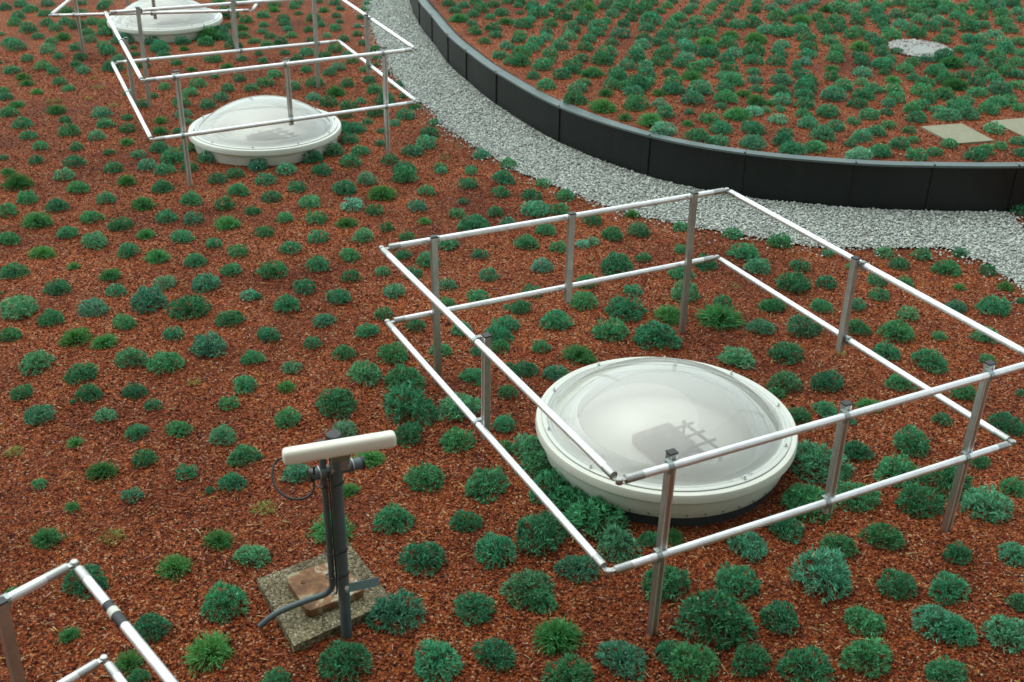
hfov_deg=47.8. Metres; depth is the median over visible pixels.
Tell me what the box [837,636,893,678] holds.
cushion plant
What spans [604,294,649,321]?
cushion plant
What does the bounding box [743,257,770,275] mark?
cushion plant
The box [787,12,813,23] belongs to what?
grassy plant
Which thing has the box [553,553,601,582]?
cushion plant
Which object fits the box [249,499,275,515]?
sparse plant
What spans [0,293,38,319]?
cushion plant
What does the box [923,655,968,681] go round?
cushion plant
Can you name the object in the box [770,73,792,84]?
cushion plant
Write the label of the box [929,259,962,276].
cushion plant
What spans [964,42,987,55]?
cushion plant
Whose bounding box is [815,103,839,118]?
cushion plant
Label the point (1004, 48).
plants
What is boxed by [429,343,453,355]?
cushion plant
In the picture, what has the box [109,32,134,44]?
cushion plant
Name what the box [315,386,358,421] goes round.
cushion plant
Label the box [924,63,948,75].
cushion plant
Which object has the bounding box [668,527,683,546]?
grassy plant
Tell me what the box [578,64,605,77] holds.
grassy plant
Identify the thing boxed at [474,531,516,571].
cushion plant
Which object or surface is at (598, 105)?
grassy plant
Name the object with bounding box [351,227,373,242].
cushion plant
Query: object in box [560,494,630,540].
cushion plant
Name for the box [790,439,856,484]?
cushion plant
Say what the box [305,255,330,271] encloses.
cushion plant
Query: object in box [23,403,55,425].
cushion plant
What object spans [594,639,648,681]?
cushion plant
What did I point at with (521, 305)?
cushion plant
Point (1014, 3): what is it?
cushion plant
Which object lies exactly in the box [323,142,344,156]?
cushion plant
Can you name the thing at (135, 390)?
cushion plant
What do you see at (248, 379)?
cushion plant
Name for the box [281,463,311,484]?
cushion plant
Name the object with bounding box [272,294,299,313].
cushion plant
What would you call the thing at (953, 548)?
cushion plant
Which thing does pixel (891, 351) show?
cushion plant
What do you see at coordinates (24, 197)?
cushion plant
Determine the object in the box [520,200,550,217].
cushion plant
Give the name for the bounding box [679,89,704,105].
cushion plant
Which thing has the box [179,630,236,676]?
grassy plant
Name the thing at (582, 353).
grassy plant
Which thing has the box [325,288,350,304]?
cushion plant
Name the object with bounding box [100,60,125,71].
cushion plant
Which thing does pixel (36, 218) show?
grassy plant
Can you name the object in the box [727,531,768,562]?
cushion plant
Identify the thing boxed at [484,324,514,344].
cushion plant
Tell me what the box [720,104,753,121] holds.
grassy plant
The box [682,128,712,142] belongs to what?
cushion plant
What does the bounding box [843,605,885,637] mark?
cushion plant
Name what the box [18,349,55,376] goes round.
cushion plant
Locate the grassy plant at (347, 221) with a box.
[333,216,359,228]
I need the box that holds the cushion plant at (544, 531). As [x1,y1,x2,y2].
[514,509,567,556]
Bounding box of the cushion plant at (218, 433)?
[208,423,237,445]
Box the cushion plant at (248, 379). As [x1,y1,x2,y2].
[232,375,256,393]
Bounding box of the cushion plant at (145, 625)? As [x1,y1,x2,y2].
[129,610,172,642]
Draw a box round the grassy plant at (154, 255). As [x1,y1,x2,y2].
[143,247,171,264]
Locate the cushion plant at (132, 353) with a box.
[114,346,149,368]
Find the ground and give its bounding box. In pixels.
[0,0,1023,681]
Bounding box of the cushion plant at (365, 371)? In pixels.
[346,358,382,387]
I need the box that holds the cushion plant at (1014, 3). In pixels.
[1000,0,1021,7]
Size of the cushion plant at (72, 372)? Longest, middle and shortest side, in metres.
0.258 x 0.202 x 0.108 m
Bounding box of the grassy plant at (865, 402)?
[854,395,884,414]
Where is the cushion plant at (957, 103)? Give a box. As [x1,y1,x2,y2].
[945,98,971,109]
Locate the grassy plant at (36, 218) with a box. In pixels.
[19,211,53,228]
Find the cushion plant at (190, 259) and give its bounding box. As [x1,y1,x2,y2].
[183,251,207,268]
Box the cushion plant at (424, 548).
[396,540,446,577]
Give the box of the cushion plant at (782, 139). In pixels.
[771,131,794,145]
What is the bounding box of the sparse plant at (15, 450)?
[3,445,23,457]
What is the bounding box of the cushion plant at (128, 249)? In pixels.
[117,242,139,258]
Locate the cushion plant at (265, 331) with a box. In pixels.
[256,325,279,342]
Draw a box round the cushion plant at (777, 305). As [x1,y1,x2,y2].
[762,297,786,311]
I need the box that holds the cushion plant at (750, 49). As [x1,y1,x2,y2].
[742,41,765,56]
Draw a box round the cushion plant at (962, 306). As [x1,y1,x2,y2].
[945,299,967,314]
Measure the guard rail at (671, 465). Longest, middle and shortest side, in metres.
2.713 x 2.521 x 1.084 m
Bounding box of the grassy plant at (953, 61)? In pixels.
[937,54,966,68]
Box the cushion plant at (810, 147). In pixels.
[801,139,826,152]
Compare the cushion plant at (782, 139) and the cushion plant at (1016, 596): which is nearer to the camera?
the cushion plant at (1016, 596)
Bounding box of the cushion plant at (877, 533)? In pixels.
[858,521,906,550]
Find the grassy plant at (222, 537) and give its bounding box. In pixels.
[203,528,234,550]
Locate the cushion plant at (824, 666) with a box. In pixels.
[775,643,834,681]
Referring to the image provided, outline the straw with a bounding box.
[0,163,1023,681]
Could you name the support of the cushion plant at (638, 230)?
on the ground
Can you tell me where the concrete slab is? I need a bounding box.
[257,544,392,652]
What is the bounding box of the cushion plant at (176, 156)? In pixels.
[159,145,183,164]
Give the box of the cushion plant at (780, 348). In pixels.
[767,340,804,364]
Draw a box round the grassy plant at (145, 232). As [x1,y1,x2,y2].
[135,228,155,239]
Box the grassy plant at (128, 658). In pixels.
[113,649,144,675]
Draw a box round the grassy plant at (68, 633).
[57,626,81,644]
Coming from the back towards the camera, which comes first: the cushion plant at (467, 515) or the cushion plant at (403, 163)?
the cushion plant at (403, 163)
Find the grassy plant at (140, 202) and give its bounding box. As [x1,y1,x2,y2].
[130,195,156,211]
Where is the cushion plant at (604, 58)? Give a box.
[589,51,615,65]
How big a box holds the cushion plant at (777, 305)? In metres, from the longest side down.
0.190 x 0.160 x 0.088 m
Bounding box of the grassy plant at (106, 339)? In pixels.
[89,332,118,349]
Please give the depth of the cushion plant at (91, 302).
8.22 m
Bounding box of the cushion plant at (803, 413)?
[788,406,810,424]
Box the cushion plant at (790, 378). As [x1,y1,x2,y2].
[764,370,803,393]
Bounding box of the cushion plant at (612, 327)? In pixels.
[590,317,629,341]
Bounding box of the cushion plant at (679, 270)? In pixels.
[667,266,694,279]
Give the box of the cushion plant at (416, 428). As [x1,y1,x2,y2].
[395,422,422,447]
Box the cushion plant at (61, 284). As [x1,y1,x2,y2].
[42,278,70,295]
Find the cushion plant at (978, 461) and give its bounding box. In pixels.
[970,456,991,469]
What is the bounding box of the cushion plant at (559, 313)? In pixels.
[539,308,574,329]
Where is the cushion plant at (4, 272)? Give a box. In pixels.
[0,262,30,279]
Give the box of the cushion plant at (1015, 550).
[997,540,1023,567]
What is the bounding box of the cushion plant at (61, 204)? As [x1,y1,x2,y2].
[45,197,68,210]
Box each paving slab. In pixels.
[921,123,993,144]
[990,118,1023,136]
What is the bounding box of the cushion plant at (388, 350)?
[376,341,409,363]
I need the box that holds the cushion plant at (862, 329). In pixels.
[847,318,871,336]
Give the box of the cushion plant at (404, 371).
[383,362,426,391]
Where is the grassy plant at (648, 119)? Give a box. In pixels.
[636,111,661,126]
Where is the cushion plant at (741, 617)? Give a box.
[669,586,759,653]
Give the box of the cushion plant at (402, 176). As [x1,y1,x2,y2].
[391,165,418,182]
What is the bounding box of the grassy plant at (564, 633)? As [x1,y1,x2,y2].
[531,616,585,656]
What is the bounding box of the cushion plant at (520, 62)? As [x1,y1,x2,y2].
[509,52,530,66]
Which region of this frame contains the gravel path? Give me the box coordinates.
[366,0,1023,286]
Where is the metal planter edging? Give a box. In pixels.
[410,0,1023,211]
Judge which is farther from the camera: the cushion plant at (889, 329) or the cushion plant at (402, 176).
the cushion plant at (402, 176)
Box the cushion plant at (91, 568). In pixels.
[61,563,109,599]
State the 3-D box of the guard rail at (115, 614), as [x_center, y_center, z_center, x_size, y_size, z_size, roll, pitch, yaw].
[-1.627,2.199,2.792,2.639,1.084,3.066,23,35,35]
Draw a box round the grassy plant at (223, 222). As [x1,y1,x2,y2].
[214,215,240,230]
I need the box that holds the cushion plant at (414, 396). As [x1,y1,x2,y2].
[382,380,438,429]
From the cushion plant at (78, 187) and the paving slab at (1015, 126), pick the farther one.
the paving slab at (1015, 126)
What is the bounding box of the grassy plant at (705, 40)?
[693,36,718,47]
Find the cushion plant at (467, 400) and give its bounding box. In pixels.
[436,390,480,420]
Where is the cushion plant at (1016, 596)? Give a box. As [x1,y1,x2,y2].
[1003,592,1023,612]
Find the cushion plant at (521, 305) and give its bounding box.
[511,299,530,314]
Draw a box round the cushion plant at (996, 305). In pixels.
[975,294,1011,316]
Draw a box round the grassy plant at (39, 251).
[28,245,58,258]
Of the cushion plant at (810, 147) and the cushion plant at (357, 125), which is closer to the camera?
the cushion plant at (810, 147)
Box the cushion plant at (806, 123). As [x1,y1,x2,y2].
[796,115,819,128]
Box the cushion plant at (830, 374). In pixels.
[809,369,844,392]
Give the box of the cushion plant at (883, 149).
[869,143,892,157]
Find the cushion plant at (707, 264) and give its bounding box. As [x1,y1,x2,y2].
[693,253,717,271]
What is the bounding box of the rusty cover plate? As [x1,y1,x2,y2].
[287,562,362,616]
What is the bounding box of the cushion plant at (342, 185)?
[331,179,356,195]
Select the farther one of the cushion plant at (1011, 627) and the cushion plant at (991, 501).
the cushion plant at (991, 501)
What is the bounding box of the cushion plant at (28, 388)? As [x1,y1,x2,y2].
[9,384,32,400]
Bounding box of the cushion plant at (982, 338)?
[967,326,998,343]
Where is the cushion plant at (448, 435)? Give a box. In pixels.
[439,425,476,452]
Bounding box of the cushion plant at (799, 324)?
[785,313,823,337]
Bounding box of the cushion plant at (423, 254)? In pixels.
[416,251,440,267]
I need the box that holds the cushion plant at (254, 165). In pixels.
[247,158,269,171]
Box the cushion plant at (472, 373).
[458,367,480,385]
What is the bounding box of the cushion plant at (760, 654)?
[730,641,772,678]
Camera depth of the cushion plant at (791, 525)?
6.11 m
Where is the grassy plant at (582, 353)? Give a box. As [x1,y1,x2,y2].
[559,343,596,364]
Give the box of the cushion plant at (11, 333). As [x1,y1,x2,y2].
[0,326,22,342]
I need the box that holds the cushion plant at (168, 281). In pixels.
[153,275,176,290]
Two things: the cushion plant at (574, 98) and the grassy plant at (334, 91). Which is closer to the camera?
the cushion plant at (574, 98)
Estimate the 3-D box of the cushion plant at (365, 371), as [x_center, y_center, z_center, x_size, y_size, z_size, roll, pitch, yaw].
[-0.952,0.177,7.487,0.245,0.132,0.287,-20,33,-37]
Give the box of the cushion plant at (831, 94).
[820,85,847,101]
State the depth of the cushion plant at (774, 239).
9.51 m
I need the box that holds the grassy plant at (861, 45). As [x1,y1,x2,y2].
[847,40,870,50]
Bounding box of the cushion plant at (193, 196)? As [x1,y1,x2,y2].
[180,189,202,205]
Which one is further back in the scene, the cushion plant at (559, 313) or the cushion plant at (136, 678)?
the cushion plant at (559, 313)
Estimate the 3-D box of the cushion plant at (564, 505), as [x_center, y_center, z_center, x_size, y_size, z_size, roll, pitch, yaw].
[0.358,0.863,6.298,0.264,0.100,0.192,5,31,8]
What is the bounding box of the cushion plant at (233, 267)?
[220,262,241,276]
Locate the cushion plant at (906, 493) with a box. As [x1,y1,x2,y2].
[894,480,946,519]
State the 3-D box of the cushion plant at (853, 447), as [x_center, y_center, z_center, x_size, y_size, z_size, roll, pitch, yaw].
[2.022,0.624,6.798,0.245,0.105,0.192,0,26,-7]
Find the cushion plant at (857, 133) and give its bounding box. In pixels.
[850,128,873,142]
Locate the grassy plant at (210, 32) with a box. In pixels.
[192,20,225,40]
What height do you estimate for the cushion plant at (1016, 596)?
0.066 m
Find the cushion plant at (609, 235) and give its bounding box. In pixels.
[600,226,622,240]
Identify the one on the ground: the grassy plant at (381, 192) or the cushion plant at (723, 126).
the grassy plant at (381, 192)
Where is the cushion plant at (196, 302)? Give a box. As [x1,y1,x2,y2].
[164,295,212,320]
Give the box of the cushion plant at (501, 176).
[491,169,516,185]
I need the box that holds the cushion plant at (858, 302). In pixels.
[851,297,866,310]
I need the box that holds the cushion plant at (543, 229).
[534,223,555,235]
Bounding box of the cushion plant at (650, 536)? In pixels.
[637,530,656,546]
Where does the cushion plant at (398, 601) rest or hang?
on the ground
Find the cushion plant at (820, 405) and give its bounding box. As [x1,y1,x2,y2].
[812,400,837,417]
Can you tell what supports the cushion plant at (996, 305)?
on the ground
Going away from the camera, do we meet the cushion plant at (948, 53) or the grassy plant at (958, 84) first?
the grassy plant at (958, 84)
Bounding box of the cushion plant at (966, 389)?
[950,385,976,400]
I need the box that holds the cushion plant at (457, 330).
[450,319,472,336]
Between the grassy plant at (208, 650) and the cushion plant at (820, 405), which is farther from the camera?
the cushion plant at (820, 405)
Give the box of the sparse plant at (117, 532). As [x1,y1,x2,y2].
[98,527,125,545]
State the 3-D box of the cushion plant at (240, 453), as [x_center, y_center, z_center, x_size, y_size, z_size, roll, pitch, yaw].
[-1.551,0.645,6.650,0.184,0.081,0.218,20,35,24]
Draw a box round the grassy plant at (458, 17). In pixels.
[447,12,471,22]
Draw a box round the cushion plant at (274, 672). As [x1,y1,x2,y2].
[262,666,290,681]
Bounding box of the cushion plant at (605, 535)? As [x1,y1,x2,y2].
[596,523,642,563]
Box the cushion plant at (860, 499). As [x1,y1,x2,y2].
[836,480,881,512]
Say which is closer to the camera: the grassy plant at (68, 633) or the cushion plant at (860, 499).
the grassy plant at (68, 633)
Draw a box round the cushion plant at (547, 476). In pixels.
[527,468,570,505]
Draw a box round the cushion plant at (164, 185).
[151,178,174,193]
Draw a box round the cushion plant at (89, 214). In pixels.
[79,210,103,223]
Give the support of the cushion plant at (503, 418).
on the ground
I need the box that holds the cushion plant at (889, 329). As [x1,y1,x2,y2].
[875,318,917,342]
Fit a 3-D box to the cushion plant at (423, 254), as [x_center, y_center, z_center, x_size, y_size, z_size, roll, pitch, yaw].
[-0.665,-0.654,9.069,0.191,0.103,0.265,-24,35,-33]
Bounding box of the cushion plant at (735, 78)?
[719,71,744,85]
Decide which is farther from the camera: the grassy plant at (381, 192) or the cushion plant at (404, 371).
the grassy plant at (381, 192)
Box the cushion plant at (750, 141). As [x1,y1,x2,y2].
[738,133,766,150]
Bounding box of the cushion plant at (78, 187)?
[66,179,89,193]
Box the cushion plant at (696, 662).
[663,640,720,681]
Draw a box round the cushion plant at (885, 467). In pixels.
[873,452,924,488]
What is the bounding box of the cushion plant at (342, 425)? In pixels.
[331,418,357,437]
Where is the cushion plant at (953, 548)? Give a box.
[942,540,972,565]
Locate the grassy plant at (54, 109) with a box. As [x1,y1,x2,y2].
[44,104,68,115]
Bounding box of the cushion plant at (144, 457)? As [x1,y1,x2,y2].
[132,448,157,467]
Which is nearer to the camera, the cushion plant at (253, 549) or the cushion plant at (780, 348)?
the cushion plant at (253, 549)
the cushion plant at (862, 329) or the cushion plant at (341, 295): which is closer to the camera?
the cushion plant at (862, 329)
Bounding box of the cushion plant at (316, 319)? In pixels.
[312,313,337,327]
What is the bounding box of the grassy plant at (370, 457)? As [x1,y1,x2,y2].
[350,450,386,468]
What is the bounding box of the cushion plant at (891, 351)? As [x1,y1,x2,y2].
[872,339,901,360]
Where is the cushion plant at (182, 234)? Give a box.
[169,229,194,242]
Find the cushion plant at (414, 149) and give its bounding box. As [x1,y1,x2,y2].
[401,144,424,156]
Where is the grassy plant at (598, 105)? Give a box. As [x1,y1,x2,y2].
[586,97,619,113]
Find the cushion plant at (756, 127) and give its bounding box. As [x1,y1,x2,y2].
[741,120,765,133]
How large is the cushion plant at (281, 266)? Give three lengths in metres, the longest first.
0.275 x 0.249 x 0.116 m
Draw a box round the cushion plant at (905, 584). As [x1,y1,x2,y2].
[874,567,917,600]
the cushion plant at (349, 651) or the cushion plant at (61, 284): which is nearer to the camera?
the cushion plant at (349, 651)
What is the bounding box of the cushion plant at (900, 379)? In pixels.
[884,372,916,391]
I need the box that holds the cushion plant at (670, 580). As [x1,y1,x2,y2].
[641,562,690,601]
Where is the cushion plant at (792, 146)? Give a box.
[778,140,807,154]
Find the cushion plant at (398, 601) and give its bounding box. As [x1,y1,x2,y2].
[364,586,427,636]
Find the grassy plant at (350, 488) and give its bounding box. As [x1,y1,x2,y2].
[343,482,361,497]
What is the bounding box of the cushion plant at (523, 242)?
[513,234,538,249]
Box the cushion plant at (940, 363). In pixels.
[910,347,949,374]
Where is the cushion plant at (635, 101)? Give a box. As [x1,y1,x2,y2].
[622,93,650,111]
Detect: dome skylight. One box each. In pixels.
[107,0,222,42]
[188,95,341,165]
[535,356,797,526]
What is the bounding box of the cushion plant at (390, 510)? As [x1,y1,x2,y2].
[372,502,416,534]
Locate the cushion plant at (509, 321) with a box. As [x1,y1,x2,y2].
[489,315,519,331]
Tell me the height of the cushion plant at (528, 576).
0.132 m
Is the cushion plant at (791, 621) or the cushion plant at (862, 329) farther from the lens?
the cushion plant at (862, 329)
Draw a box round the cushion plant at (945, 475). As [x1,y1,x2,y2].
[923,464,973,499]
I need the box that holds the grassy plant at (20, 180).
[0,168,33,190]
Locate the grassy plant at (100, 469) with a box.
[83,461,119,480]
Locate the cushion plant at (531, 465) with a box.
[514,450,552,476]
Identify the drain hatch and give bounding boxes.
[909,46,934,54]
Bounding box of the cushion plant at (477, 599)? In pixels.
[451,590,495,626]
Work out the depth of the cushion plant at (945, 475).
6.51 m
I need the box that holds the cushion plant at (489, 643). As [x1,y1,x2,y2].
[471,635,516,671]
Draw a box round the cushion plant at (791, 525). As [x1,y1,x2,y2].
[767,513,804,544]
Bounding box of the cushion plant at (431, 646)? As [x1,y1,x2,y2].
[412,639,463,681]
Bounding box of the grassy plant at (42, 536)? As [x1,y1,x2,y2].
[28,525,65,550]
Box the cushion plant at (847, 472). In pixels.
[828,464,852,480]
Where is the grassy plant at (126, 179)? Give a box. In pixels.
[116,174,137,186]
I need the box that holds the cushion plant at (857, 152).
[843,145,873,159]
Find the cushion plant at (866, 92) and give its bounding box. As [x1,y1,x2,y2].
[851,86,875,99]
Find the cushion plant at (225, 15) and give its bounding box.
[218,6,240,18]
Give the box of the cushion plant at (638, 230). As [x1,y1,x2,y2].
[627,221,651,237]
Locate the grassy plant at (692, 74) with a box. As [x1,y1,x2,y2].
[680,69,703,79]
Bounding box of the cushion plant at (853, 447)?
[843,439,875,462]
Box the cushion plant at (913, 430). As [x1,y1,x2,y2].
[892,424,929,457]
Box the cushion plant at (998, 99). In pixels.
[984,95,1010,106]
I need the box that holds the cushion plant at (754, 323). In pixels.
[744,317,776,334]
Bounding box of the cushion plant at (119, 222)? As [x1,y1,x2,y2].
[106,216,133,230]
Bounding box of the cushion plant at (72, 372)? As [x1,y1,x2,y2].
[62,360,98,385]
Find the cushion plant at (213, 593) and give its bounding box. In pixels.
[200,580,250,624]
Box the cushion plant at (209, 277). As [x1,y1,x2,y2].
[190,272,219,293]
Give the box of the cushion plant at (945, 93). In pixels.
[930,86,957,100]
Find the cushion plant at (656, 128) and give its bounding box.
[650,121,677,135]
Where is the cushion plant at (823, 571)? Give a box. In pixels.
[786,545,853,604]
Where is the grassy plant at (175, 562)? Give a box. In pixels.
[155,553,192,582]
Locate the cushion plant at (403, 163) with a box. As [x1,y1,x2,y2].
[392,159,416,173]
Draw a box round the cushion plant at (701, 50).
[695,44,720,57]
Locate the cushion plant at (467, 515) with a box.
[448,509,483,532]
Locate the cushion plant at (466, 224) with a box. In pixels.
[455,212,489,230]
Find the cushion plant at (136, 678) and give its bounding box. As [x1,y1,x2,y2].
[126,667,151,681]
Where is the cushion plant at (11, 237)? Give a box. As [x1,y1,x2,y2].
[0,229,20,245]
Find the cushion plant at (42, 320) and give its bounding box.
[37,308,64,327]
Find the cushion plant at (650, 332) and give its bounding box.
[631,319,682,350]
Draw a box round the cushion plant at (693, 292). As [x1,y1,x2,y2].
[670,278,701,303]
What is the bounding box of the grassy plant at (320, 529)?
[305,512,357,546]
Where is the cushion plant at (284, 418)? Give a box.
[273,406,299,428]
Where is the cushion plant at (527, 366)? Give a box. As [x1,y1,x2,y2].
[512,359,537,376]
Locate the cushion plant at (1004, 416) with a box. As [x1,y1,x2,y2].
[986,411,1023,436]
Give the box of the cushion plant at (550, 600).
[523,586,559,614]
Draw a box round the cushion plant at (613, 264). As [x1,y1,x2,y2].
[600,251,633,275]
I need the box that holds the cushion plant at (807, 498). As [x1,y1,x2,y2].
[780,483,837,523]
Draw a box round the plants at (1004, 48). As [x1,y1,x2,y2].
[0,0,1023,592]
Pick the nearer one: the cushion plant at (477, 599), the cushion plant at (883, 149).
the cushion plant at (477, 599)
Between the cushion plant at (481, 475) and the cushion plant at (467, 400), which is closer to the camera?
the cushion plant at (481, 475)
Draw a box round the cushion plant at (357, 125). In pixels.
[341,121,366,133]
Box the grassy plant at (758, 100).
[746,92,766,106]
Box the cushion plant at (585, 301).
[568,290,598,310]
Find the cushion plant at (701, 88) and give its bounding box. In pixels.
[685,77,713,94]
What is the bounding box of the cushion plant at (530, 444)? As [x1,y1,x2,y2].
[511,431,544,463]
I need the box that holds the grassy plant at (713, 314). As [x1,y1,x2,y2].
[692,301,748,331]
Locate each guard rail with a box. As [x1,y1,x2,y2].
[0,559,177,681]
[49,0,259,55]
[104,0,418,186]
[379,187,1023,636]
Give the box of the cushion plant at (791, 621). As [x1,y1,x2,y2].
[758,599,799,634]
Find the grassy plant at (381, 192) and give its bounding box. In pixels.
[363,184,397,200]
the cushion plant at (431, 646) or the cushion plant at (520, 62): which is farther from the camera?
the cushion plant at (520, 62)
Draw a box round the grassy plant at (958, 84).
[941,74,970,90]
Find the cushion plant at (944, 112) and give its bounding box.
[932,107,962,121]
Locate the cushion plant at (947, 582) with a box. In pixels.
[928,569,970,605]
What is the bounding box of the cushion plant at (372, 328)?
[354,322,379,337]
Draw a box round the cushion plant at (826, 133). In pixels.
[808,124,835,141]
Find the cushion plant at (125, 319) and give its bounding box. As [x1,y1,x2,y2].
[112,313,137,329]
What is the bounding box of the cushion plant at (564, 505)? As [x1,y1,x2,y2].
[556,490,597,512]
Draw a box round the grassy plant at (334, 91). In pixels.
[325,82,345,96]
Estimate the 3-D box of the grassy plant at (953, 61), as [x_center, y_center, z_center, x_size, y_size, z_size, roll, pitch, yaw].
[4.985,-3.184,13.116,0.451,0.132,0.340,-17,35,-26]
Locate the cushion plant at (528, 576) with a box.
[500,568,554,613]
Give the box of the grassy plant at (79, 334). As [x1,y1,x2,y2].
[56,326,93,348]
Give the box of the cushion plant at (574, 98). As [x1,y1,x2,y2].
[562,88,588,105]
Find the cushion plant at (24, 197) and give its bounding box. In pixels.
[15,189,38,204]
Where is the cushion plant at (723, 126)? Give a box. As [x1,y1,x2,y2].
[709,119,732,134]
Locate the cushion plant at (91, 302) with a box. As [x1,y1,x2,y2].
[75,296,109,317]
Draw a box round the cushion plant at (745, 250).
[727,242,759,261]
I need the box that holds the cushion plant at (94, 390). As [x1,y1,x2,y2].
[74,383,103,401]
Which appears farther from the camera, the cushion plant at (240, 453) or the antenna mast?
the cushion plant at (240, 453)
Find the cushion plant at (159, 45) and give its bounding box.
[149,39,170,52]
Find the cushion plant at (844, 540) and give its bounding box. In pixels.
[818,530,859,560]
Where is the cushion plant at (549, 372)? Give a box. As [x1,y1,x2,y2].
[540,364,570,380]
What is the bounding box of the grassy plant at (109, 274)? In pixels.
[97,267,121,282]
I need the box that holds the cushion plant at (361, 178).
[356,171,377,185]
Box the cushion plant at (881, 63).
[869,57,895,68]
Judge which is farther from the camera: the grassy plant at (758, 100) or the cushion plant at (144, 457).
the grassy plant at (758, 100)
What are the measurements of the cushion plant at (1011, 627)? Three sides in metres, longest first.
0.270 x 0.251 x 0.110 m
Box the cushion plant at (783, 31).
[771,24,794,37]
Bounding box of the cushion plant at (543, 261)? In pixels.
[529,257,554,272]
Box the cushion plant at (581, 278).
[576,273,597,288]
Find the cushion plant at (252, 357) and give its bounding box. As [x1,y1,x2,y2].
[240,349,265,364]
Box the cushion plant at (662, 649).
[652,639,681,666]
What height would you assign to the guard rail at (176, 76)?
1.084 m
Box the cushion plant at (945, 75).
[934,69,957,83]
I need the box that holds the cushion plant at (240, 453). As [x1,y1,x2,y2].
[227,444,258,466]
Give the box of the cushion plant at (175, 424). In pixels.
[164,420,193,437]
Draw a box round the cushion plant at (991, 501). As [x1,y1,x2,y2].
[957,484,1014,524]
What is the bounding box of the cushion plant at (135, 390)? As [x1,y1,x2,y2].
[121,382,148,399]
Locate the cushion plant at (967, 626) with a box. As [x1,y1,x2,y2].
[940,613,979,648]
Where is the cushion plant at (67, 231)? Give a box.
[56,226,78,239]
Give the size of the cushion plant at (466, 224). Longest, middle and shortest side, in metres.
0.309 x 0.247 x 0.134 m
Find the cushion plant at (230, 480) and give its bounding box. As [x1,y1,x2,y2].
[217,470,247,491]
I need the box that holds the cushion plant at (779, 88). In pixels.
[767,84,792,95]
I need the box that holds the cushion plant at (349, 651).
[316,639,373,681]
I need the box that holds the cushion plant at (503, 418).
[491,413,516,432]
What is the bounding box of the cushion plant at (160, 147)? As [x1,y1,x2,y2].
[148,141,169,153]
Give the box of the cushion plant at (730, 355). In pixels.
[716,346,755,369]
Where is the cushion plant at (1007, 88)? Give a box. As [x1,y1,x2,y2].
[985,78,1014,96]
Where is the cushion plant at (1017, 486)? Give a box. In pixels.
[999,475,1023,497]
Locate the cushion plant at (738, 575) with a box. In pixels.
[714,561,761,599]
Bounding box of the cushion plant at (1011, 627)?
[979,613,1023,653]
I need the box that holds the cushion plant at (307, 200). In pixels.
[298,193,320,209]
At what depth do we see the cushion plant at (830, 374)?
7.49 m
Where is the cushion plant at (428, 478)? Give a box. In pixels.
[402,461,446,491]
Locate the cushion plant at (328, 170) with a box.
[311,163,331,176]
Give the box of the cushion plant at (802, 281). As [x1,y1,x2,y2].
[775,270,811,293]
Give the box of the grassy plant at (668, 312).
[650,303,688,325]
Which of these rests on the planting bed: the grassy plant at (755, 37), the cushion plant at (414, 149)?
the grassy plant at (755, 37)
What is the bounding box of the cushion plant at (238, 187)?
[226,183,249,195]
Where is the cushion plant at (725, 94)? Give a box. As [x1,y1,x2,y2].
[713,88,738,103]
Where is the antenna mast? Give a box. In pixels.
[258,430,395,638]
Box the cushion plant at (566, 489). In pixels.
[549,485,591,516]
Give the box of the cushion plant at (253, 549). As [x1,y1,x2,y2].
[231,544,270,568]
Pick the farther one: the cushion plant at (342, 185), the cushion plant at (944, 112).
the cushion plant at (944, 112)
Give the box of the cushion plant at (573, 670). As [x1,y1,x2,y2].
[541,652,595,681]
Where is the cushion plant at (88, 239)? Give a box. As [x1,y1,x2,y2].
[80,231,107,249]
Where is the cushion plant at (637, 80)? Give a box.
[621,74,651,91]
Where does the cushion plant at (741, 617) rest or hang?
on the ground
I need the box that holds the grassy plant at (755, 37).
[742,29,767,43]
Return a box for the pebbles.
[887,39,953,57]
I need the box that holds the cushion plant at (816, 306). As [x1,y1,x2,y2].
[810,298,833,312]
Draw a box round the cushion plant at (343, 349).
[332,344,356,359]
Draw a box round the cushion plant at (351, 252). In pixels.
[339,247,360,262]
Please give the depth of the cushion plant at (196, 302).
8.24 m
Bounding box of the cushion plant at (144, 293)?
[129,285,167,313]
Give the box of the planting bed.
[429,0,1023,161]
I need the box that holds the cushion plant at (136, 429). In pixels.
[124,423,149,441]
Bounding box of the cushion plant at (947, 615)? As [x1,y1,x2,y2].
[910,603,964,642]
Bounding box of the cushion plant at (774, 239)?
[765,232,792,248]
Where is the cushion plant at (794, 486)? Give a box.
[782,481,816,504]
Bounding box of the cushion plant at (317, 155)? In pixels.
[301,149,323,163]
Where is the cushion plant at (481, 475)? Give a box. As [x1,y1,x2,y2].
[464,464,511,502]
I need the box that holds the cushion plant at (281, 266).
[255,259,288,278]
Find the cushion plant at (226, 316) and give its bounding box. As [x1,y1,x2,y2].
[213,309,246,326]
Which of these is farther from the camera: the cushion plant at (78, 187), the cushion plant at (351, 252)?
the cushion plant at (78, 187)
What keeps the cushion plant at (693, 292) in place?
on the ground
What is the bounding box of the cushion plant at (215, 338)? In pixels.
[188,329,227,357]
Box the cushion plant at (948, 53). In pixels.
[933,47,954,61]
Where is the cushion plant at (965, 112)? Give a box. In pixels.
[956,105,979,120]
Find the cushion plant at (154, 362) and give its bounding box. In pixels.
[145,349,184,373]
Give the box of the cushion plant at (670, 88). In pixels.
[661,81,684,94]
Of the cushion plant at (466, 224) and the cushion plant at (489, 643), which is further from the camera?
the cushion plant at (466, 224)

